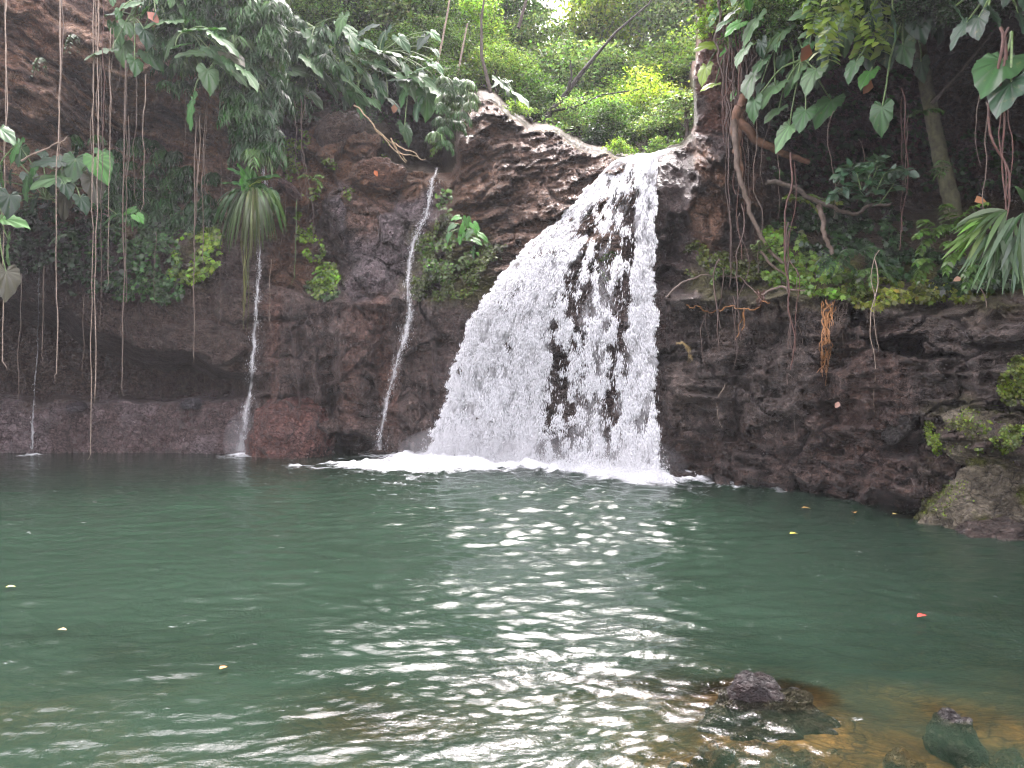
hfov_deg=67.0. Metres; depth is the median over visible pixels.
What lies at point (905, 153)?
hanging root
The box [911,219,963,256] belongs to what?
fern
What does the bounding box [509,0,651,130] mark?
leaning tree
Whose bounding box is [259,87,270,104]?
strap leaf clump
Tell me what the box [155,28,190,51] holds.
strap leaf clump
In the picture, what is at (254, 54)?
strap leaf clump
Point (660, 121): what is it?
tree
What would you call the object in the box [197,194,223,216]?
strap leaf clump
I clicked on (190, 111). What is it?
philodendron
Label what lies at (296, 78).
strap leaf clump
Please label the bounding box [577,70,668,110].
tree
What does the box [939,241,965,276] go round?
fern
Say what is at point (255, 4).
strap leaf clump
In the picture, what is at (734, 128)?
root
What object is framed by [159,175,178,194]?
strap leaf clump
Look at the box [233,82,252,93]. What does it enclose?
strap leaf clump
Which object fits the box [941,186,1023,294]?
palm
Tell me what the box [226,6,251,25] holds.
strap leaf clump
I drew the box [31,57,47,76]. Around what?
fern
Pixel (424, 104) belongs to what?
philodendron
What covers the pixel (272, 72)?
strap leaf clump
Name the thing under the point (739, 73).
hanging root
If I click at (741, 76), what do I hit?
hanging root
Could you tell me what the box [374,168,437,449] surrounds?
waterfall
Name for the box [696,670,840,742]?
rock
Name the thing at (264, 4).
strap leaf clump
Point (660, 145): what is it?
bush
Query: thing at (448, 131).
strap leaf clump
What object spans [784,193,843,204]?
shrub
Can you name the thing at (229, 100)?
strap leaf clump
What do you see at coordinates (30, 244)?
creeper
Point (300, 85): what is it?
shrub
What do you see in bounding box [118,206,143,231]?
philodendron
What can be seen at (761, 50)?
philodendron
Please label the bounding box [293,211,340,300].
creeper
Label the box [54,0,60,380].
hanging vine
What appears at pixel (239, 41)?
strap leaf clump
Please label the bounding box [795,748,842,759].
rock
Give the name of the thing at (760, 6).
bush
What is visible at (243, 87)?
strap leaf clump
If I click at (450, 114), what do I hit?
strap leaf clump
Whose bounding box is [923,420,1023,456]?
creeper
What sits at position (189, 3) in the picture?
strap leaf clump
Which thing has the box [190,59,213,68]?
strap leaf clump
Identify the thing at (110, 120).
hanging vine
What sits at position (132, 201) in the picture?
strap leaf clump
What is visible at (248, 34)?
strap leaf clump
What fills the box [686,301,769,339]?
root
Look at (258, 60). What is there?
strap leaf clump
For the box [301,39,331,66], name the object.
strap leaf clump
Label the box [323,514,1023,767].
pool bed
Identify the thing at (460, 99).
strap leaf clump
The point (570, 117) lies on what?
tree
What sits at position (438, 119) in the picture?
strap leaf clump
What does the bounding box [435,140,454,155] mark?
strap leaf clump
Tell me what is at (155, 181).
strap leaf clump
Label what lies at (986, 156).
hanging root
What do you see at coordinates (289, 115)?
strap leaf clump
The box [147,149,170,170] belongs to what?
strap leaf clump
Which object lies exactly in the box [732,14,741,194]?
hanging root
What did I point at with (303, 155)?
root
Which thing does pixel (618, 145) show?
bush
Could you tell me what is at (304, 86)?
strap leaf clump
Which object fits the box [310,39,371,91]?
shrub
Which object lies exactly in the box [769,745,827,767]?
rock
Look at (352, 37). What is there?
philodendron
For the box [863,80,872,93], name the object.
dry leaf
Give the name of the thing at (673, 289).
root
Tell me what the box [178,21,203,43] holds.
strap leaf clump
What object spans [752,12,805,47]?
bush
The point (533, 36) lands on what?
shrub
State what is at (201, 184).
hanging vine
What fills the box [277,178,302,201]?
rock
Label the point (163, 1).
strap leaf clump
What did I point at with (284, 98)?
strap leaf clump
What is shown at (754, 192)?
hanging root
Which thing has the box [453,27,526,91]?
shrub
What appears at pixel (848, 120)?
creeper
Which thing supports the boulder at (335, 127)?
on the cliff
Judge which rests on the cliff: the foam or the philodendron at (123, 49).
the philodendron at (123, 49)
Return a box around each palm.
[211,163,286,328]
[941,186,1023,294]
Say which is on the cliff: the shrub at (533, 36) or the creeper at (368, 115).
the creeper at (368, 115)
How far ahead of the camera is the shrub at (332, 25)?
20.25 m
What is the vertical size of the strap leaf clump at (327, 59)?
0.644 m
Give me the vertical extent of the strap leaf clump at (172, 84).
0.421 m
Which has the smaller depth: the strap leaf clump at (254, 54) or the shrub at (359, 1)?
the strap leaf clump at (254, 54)
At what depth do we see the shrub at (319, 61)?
19.82 m
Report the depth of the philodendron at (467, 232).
15.90 m
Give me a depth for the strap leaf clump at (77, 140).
18.64 m
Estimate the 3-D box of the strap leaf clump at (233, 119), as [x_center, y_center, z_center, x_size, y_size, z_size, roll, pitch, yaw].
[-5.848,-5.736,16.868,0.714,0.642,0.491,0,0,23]
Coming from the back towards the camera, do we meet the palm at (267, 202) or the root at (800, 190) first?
the palm at (267, 202)
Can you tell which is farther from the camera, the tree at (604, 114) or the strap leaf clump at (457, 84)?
the tree at (604, 114)
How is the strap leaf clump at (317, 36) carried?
on the cliff
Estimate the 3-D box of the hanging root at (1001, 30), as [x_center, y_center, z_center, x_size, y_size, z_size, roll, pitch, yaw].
[4.862,-2.534,7.701,0.209,2.038,0.132,0,0,12]
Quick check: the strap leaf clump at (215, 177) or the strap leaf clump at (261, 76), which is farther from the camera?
the strap leaf clump at (215, 177)
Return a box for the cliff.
[0,0,1023,515]
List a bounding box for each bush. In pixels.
[502,97,539,117]
[519,0,557,25]
[537,118,572,132]
[580,121,624,146]
[601,136,637,155]
[642,132,683,152]
[681,16,718,39]
[687,0,747,31]
[717,14,763,47]
[720,0,788,27]
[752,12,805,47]
[762,0,822,46]
[787,46,829,68]
[794,0,858,24]
[853,0,905,32]
[893,0,951,29]
[927,0,1021,35]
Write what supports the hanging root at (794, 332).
hanging from the cliff
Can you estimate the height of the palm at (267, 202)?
3.560 m
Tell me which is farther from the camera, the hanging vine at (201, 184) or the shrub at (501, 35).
the shrub at (501, 35)
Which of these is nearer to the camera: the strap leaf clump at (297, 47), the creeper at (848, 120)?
the creeper at (848, 120)
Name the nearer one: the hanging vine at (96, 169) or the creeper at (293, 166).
the hanging vine at (96, 169)
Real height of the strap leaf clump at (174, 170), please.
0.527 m
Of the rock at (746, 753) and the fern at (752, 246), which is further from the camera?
the fern at (752, 246)
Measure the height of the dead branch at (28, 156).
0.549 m
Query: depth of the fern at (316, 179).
17.24 m
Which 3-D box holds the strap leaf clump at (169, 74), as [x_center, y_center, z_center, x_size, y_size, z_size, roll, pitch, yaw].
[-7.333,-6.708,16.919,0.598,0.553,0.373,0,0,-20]
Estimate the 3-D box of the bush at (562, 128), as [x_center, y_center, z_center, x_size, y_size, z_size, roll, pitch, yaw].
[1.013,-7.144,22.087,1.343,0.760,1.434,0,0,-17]
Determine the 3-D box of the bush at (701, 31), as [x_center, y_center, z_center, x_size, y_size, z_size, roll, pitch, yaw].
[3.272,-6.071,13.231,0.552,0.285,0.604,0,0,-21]
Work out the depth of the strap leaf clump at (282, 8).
16.24 m
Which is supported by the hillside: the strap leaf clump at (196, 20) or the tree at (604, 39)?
the tree at (604, 39)
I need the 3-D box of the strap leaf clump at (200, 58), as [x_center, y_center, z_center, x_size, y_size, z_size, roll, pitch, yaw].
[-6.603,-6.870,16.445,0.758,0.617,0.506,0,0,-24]
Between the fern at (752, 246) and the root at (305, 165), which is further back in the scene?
the root at (305, 165)
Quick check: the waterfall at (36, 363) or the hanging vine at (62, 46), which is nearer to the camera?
the hanging vine at (62, 46)
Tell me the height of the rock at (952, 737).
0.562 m
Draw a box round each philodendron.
[0,124,30,301]
[0,142,120,224]
[22,150,112,223]
[85,0,163,76]
[107,0,189,38]
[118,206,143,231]
[144,18,244,66]
[186,78,198,130]
[196,55,258,95]
[270,17,338,109]
[285,11,349,100]
[320,21,399,119]
[332,24,443,113]
[387,61,450,147]
[446,215,487,258]
[491,75,528,108]
[692,3,741,101]
[714,0,806,38]
[734,8,800,109]
[745,50,845,153]
[755,25,835,97]
[788,0,860,60]
[815,0,910,52]
[844,13,944,137]
[863,0,954,41]
[949,0,1023,51]
[971,31,1023,118]
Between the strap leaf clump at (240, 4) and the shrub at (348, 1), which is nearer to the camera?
the strap leaf clump at (240, 4)
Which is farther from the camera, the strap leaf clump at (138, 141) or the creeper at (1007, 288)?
the strap leaf clump at (138, 141)
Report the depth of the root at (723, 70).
12.68 m
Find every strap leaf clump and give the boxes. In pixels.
[68,134,85,150]
[86,135,106,145]
[101,194,130,211]
[102,186,120,200]
[106,174,132,199]
[108,207,137,226]
[110,149,122,164]
[111,162,126,175]
[115,138,131,152]
[118,189,135,200]
[124,161,137,170]
[124,176,146,198]
[124,196,141,209]
[125,145,145,160]
[125,207,147,229]
[130,136,152,156]
[132,190,156,208]
[138,0,168,21]
[139,162,165,182]
[140,203,161,214]
[142,139,166,152]
[144,36,179,53]
[144,177,165,194]
[145,210,170,227]
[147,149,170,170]
[149,37,183,71]
[150,64,167,77]
[150,198,180,215]
[151,26,169,35]
[152,8,167,28]
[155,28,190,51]
[155,80,179,101]
[157,0,177,13]
[158,10,187,32]
[159,150,184,173]
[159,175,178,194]
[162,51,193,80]
[162,65,191,90]
[163,0,203,21]
[164,26,202,51]
[165,165,182,180]
[165,214,184,232]
[169,52,193,76]
[171,175,188,190]
[172,80,195,99]
[176,55,204,89]
[176,165,193,182]
[177,66,197,77]
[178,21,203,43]
[179,0,213,15]
[180,181,209,201]
[180,210,214,229]
[182,47,217,69]
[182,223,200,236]
[183,39,198,51]
[183,202,201,218]
[185,9,206,26]
[188,77,202,90]
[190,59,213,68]
[192,0,223,18]
[196,38,223,50]
[197,1,233,30]
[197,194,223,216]
[197,207,225,227]
[199,15,219,35]
[200,172,221,189]
[201,25,237,48]
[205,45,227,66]
[207,0,230,12]
[214,13,236,23]
[215,19,234,31]
[215,64,229,87]
[216,32,231,47]
[216,101,247,129]
[217,71,241,91]
[219,86,247,108]
[220,18,246,36]
[221,1,241,14]
[223,34,255,53]
[223,59,255,87]
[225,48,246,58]
[225,93,255,116]
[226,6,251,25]
[226,127,253,148]
[227,0,245,7]
[227,139,255,167]
[228,120,243,136]
[229,110,253,132]
[232,0,247,13]
[232,28,257,47]
[233,16,255,34]
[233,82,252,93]
[236,5,262,30]
[237,118,272,152]
[239,102,264,125]
[240,147,275,177]
[241,16,267,35]
[241,79,266,95]
[242,0,272,24]
[244,46,266,62]
[244,89,269,109]
[246,65,279,101]
[247,93,282,125]
[248,71,286,103]
[248,138,271,157]
[250,21,270,38]
[250,125,286,152]
[251,54,270,66]
[253,108,284,129]
[253,148,282,175]
[255,0,274,19]
[255,39,281,61]
[255,140,287,170]
[256,22,288,52]
[256,29,281,48]
[257,42,291,72]
[258,11,287,32]
[258,56,285,72]
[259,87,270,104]
[261,0,295,25]
[263,84,296,118]
[264,63,289,89]
[270,104,296,129]
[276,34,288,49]
[279,46,304,67]
[280,82,303,100]
[284,30,303,45]
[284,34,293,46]
[285,15,300,31]
[286,91,313,121]
[289,40,313,61]
[290,52,312,73]
[290,64,316,90]
[291,19,310,31]
[296,78,316,93]
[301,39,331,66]
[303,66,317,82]
[306,26,328,41]
[308,53,340,79]
[313,25,345,57]
[424,131,445,143]
[431,102,449,119]
[431,116,445,129]
[435,76,452,88]
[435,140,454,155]
[436,126,453,139]
[437,82,456,101]
[438,93,456,104]
[438,119,455,132]
[439,102,454,116]
[442,111,459,124]
[446,120,466,135]
[448,77,467,95]
[448,95,465,106]
[449,102,471,115]
[450,111,471,126]
[455,89,469,100]
[456,92,480,110]
[459,101,478,115]
[460,79,477,93]
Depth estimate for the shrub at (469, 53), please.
25.35 m
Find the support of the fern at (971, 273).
attached to the cliff
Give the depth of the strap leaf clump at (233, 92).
16.32 m
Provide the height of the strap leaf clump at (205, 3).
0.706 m
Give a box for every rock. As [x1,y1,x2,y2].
[66,402,87,412]
[180,398,201,409]
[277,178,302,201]
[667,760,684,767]
[686,745,735,767]
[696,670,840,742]
[707,739,777,767]
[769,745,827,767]
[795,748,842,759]
[857,452,871,469]
[882,747,926,767]
[921,707,988,767]
[955,515,1023,540]
[974,747,1017,767]
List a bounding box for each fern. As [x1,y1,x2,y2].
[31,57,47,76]
[48,231,78,246]
[63,34,79,53]
[152,32,167,53]
[297,174,324,188]
[312,270,334,283]
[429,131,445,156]
[708,269,735,284]
[750,239,775,256]
[782,194,819,212]
[814,256,857,277]
[836,247,887,272]
[857,266,900,288]
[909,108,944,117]
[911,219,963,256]
[911,257,935,285]
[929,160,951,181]
[932,202,991,239]
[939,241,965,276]
[960,262,1012,293]
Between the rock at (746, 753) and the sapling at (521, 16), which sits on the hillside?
the sapling at (521, 16)
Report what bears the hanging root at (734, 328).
hanging from the cliff
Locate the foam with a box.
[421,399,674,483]
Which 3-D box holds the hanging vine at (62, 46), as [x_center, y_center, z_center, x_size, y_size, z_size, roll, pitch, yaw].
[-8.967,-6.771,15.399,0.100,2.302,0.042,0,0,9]
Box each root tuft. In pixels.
[676,341,692,359]
[754,290,767,310]
[817,299,835,385]
[830,302,847,346]
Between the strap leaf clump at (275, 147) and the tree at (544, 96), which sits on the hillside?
the tree at (544, 96)
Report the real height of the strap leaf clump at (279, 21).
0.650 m
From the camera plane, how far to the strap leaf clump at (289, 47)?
18.11 m
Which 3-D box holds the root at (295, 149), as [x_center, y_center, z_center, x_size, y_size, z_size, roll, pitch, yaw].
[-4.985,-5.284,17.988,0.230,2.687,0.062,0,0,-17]
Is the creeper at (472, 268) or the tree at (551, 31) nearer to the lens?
the creeper at (472, 268)
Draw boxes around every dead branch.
[21,136,66,161]
[354,105,424,162]
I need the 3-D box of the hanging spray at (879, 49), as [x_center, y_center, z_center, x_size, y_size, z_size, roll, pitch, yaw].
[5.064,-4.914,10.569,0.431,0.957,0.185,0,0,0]
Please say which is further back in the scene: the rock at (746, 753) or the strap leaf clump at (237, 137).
the strap leaf clump at (237, 137)
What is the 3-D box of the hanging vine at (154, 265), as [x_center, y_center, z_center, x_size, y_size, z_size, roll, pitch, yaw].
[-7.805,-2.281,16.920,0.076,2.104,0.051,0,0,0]
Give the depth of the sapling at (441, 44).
19.78 m
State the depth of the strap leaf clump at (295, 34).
17.95 m
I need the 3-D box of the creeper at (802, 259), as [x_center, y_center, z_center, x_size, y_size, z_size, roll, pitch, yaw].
[4.562,-1.940,11.850,1.029,1.580,2.698,0,0,-6]
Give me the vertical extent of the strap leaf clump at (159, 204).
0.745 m
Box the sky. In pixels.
[498,0,630,55]
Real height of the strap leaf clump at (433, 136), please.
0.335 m
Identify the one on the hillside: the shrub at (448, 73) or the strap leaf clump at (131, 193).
the shrub at (448, 73)
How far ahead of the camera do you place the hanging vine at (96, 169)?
15.90 m
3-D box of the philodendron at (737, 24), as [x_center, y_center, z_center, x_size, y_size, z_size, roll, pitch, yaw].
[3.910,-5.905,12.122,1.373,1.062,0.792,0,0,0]
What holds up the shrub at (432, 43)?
on the hillside
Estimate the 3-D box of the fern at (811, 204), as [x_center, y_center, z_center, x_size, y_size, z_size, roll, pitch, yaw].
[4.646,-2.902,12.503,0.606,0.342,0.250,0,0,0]
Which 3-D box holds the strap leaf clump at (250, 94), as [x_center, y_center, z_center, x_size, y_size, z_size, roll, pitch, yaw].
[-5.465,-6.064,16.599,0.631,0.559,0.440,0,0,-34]
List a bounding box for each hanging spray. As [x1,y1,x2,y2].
[796,0,825,37]
[809,0,844,60]
[816,0,852,68]
[837,0,864,33]
[848,28,873,59]
[850,0,889,47]
[869,0,898,60]
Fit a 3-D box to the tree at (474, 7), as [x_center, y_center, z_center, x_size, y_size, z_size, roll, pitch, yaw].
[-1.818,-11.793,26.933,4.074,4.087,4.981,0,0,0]
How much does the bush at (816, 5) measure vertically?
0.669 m
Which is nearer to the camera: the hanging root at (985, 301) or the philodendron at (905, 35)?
the hanging root at (985, 301)
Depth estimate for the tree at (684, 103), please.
18.95 m
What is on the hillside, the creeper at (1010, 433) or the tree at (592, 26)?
the tree at (592, 26)
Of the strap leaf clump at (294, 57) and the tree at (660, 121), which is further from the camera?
the tree at (660, 121)
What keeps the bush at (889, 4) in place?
on the cliff
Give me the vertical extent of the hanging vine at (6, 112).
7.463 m
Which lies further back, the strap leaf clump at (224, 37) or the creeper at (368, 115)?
the creeper at (368, 115)
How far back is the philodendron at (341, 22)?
18.09 m
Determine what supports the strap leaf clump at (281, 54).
on the cliff
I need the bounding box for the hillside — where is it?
[280,0,697,175]
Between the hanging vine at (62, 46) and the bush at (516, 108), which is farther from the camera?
the bush at (516, 108)
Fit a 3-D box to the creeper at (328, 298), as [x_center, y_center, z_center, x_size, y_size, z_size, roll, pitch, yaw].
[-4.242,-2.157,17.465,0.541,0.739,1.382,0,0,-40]
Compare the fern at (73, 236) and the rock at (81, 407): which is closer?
the fern at (73, 236)
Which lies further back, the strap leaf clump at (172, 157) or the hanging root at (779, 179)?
the strap leaf clump at (172, 157)
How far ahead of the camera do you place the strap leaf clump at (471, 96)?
17.12 m
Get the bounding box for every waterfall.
[30,259,39,441]
[238,169,267,450]
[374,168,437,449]
[426,148,674,478]
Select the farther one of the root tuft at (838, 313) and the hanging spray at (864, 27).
the root tuft at (838, 313)
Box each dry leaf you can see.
[147,12,158,22]
[391,104,397,112]
[800,44,812,61]
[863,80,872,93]
[975,196,985,203]
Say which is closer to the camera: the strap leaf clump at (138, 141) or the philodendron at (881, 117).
the philodendron at (881, 117)
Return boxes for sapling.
[434,0,449,74]
[456,23,467,76]
[480,0,491,92]
[517,0,527,28]
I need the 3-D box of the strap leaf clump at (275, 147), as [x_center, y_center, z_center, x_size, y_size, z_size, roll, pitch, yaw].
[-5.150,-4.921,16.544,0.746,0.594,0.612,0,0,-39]
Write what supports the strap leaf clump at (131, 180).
on the cliff
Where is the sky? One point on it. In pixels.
(550, 4)
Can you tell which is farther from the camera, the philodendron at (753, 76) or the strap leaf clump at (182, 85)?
the strap leaf clump at (182, 85)
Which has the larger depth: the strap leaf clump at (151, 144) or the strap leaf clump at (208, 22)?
the strap leaf clump at (151, 144)
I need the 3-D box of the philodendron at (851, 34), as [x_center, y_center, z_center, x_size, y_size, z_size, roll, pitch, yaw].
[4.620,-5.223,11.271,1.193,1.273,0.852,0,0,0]
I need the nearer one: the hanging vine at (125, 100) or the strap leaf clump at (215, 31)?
the hanging vine at (125, 100)
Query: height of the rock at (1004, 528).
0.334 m
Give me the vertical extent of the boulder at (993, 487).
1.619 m
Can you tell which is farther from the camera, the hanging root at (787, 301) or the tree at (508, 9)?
the tree at (508, 9)
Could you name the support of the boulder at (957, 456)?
on the cliff
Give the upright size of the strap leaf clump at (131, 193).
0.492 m
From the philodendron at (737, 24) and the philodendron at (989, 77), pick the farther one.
the philodendron at (737, 24)
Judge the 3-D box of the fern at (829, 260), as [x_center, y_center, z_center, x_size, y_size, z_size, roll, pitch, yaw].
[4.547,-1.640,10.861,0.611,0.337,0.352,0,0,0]
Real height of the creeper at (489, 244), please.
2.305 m
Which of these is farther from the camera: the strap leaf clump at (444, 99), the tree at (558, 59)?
the tree at (558, 59)
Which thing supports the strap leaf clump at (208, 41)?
on the cliff
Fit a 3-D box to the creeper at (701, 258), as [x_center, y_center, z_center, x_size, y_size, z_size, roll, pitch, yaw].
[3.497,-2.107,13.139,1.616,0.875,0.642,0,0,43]
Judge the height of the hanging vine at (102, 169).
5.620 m
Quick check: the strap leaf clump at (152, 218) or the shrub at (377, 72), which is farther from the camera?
the shrub at (377, 72)
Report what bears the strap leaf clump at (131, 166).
on the cliff
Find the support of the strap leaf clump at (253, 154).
on the cliff
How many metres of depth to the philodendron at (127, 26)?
16.20 m
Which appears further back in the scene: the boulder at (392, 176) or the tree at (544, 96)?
the tree at (544, 96)
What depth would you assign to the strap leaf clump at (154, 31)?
16.85 m
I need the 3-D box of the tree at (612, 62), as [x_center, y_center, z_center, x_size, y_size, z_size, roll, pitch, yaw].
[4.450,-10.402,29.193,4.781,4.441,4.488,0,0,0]
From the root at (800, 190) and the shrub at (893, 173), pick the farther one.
the root at (800, 190)
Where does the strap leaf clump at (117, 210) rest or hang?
on the cliff
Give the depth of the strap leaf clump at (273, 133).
16.39 m
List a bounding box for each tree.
[445,0,515,45]
[460,33,544,95]
[487,0,558,39]
[493,63,585,122]
[495,8,580,64]
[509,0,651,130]
[514,32,640,99]
[534,89,620,138]
[543,0,663,60]
[565,15,633,57]
[569,94,649,142]
[573,0,694,53]
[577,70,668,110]
[581,40,659,93]
[591,60,690,147]
[612,117,668,151]
[614,0,695,59]
[615,16,695,90]
[617,26,688,60]
[625,92,692,143]
[645,88,693,139]
[914,27,995,219]
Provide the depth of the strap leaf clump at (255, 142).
16.59 m
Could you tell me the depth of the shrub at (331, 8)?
20.42 m
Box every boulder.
[244,395,336,458]
[314,111,366,155]
[356,157,407,192]
[881,415,918,445]
[913,457,1023,528]
[940,405,1023,465]
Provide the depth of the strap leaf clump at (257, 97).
16.46 m
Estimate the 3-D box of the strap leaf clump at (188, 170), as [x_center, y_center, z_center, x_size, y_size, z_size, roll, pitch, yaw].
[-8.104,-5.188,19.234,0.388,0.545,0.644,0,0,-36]
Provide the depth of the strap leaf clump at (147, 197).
19.01 m
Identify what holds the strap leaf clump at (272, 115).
attached to the cliff
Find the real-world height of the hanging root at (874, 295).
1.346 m
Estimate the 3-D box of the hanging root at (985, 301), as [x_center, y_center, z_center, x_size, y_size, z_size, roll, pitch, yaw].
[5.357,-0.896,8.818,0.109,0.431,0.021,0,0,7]
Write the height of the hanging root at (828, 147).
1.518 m
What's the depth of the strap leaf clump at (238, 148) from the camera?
16.48 m
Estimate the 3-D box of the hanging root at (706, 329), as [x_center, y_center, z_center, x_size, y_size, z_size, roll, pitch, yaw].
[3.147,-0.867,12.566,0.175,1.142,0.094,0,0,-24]
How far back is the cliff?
16.59 m
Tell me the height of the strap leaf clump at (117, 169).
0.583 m
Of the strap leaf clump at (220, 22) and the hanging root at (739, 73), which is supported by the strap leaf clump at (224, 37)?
the strap leaf clump at (220, 22)
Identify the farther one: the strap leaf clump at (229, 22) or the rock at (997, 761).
the strap leaf clump at (229, 22)
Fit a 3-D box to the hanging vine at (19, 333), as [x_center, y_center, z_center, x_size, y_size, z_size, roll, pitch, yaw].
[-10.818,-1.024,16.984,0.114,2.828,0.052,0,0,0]
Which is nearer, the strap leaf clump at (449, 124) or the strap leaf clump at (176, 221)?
the strap leaf clump at (449, 124)
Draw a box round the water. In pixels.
[0,448,1023,767]
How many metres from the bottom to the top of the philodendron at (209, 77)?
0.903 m
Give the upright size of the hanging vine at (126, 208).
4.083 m
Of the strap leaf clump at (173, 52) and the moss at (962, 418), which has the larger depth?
the strap leaf clump at (173, 52)
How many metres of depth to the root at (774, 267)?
11.83 m
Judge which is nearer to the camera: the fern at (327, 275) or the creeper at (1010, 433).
the creeper at (1010, 433)
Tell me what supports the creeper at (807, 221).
on the cliff
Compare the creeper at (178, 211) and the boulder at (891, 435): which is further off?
the creeper at (178, 211)
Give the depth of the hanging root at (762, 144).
12.01 m
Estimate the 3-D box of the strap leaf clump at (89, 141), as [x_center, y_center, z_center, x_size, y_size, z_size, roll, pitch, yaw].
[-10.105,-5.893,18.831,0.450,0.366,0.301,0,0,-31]
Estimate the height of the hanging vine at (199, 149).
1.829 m
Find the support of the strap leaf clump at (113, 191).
on the cliff
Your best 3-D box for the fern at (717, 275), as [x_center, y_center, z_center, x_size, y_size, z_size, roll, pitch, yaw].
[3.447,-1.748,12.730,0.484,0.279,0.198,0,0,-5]
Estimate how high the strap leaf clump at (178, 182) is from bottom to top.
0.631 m
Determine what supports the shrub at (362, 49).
on the cliff
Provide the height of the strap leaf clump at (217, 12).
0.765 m
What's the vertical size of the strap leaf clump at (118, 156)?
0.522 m
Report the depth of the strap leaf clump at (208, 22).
16.56 m
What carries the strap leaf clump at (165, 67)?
attached to the cliff
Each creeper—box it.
[0,190,130,299]
[83,215,184,305]
[135,177,217,236]
[165,225,224,285]
[283,129,321,201]
[286,96,413,125]
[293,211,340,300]
[303,275,340,301]
[321,132,404,200]
[410,213,507,301]
[418,189,492,284]
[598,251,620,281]
[683,240,765,282]
[758,222,873,300]
[764,65,1023,200]
[769,193,1008,297]
[838,277,991,312]
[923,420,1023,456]
[973,269,1021,293]
[996,354,1023,406]
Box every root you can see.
[293,98,301,211]
[300,99,308,221]
[301,98,314,242]
[665,274,756,297]
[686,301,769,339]
[700,307,708,364]
[713,0,763,136]
[713,259,723,351]
[722,27,734,143]
[725,23,733,286]
[730,93,810,177]
[730,118,783,263]
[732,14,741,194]
[732,296,737,369]
[735,204,749,337]
[736,17,745,258]
[740,18,747,152]
[748,14,756,201]
[753,119,762,272]
[759,251,814,295]
[760,102,770,183]
[765,179,890,215]
[777,152,779,216]
[784,152,799,369]
[785,222,791,384]
[786,259,797,352]
[816,203,833,254]
[827,111,835,215]
[870,259,878,410]
[871,250,879,351]
[899,88,908,249]
[905,116,908,192]
[975,95,981,166]
[977,287,986,323]
[982,102,987,208]
[987,26,1010,219]
[999,27,1012,209]
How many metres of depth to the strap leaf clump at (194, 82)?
17.09 m
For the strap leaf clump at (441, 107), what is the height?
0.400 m
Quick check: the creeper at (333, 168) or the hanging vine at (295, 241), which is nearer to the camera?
the hanging vine at (295, 241)
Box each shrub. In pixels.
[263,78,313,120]
[270,62,321,101]
[285,0,337,27]
[285,30,345,92]
[290,0,368,42]
[296,15,357,44]
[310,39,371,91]
[311,0,355,16]
[338,50,390,90]
[340,1,372,29]
[344,34,392,57]
[350,0,391,32]
[352,0,376,7]
[355,64,406,106]
[356,0,438,18]
[358,28,394,56]
[368,52,391,78]
[372,0,438,37]
[372,48,433,78]
[375,19,457,62]
[392,8,474,60]
[401,53,478,102]
[414,0,456,20]
[414,0,470,38]
[445,20,494,63]
[449,41,486,83]
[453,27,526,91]
[455,0,506,26]
[469,23,511,52]
[500,21,546,56]
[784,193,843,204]
[825,153,919,205]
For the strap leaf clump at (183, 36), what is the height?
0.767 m
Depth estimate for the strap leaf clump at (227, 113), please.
16.39 m
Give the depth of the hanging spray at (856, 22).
10.49 m
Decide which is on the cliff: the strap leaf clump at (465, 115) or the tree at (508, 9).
the strap leaf clump at (465, 115)
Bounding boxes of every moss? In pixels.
[922,459,1023,518]
[943,405,1013,455]
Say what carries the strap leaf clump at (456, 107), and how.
on the cliff
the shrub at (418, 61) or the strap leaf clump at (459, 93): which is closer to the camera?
the strap leaf clump at (459, 93)
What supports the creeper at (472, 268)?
attached to the cliff
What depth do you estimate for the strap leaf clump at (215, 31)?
16.52 m
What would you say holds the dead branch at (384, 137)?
on the cliff
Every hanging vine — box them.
[2,0,7,367]
[17,273,21,400]
[41,266,44,364]
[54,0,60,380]
[59,0,63,101]
[82,296,84,375]
[89,0,95,457]
[94,0,99,394]
[99,60,105,324]
[102,0,104,147]
[107,28,113,285]
[121,60,127,395]
[124,116,129,304]
[133,76,136,201]
[140,74,145,211]
[154,234,156,325]
[193,120,198,363]
[197,116,200,200]
[201,111,204,259]
[204,102,207,193]
[269,259,271,327]
[292,200,296,280]
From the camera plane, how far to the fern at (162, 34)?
16.30 m
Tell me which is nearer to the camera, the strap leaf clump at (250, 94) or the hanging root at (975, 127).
the hanging root at (975, 127)
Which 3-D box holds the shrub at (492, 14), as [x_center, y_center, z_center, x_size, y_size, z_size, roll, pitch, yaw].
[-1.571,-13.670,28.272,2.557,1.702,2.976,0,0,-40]
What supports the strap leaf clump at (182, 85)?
attached to the cliff
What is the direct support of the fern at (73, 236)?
on the cliff
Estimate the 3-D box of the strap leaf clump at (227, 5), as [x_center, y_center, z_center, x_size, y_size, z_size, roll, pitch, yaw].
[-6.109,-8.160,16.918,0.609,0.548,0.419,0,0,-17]
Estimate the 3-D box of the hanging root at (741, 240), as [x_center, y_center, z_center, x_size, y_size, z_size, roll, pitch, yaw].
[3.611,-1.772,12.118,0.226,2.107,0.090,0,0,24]
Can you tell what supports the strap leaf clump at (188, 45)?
on the cliff
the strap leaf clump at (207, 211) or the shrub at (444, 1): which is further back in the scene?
the shrub at (444, 1)

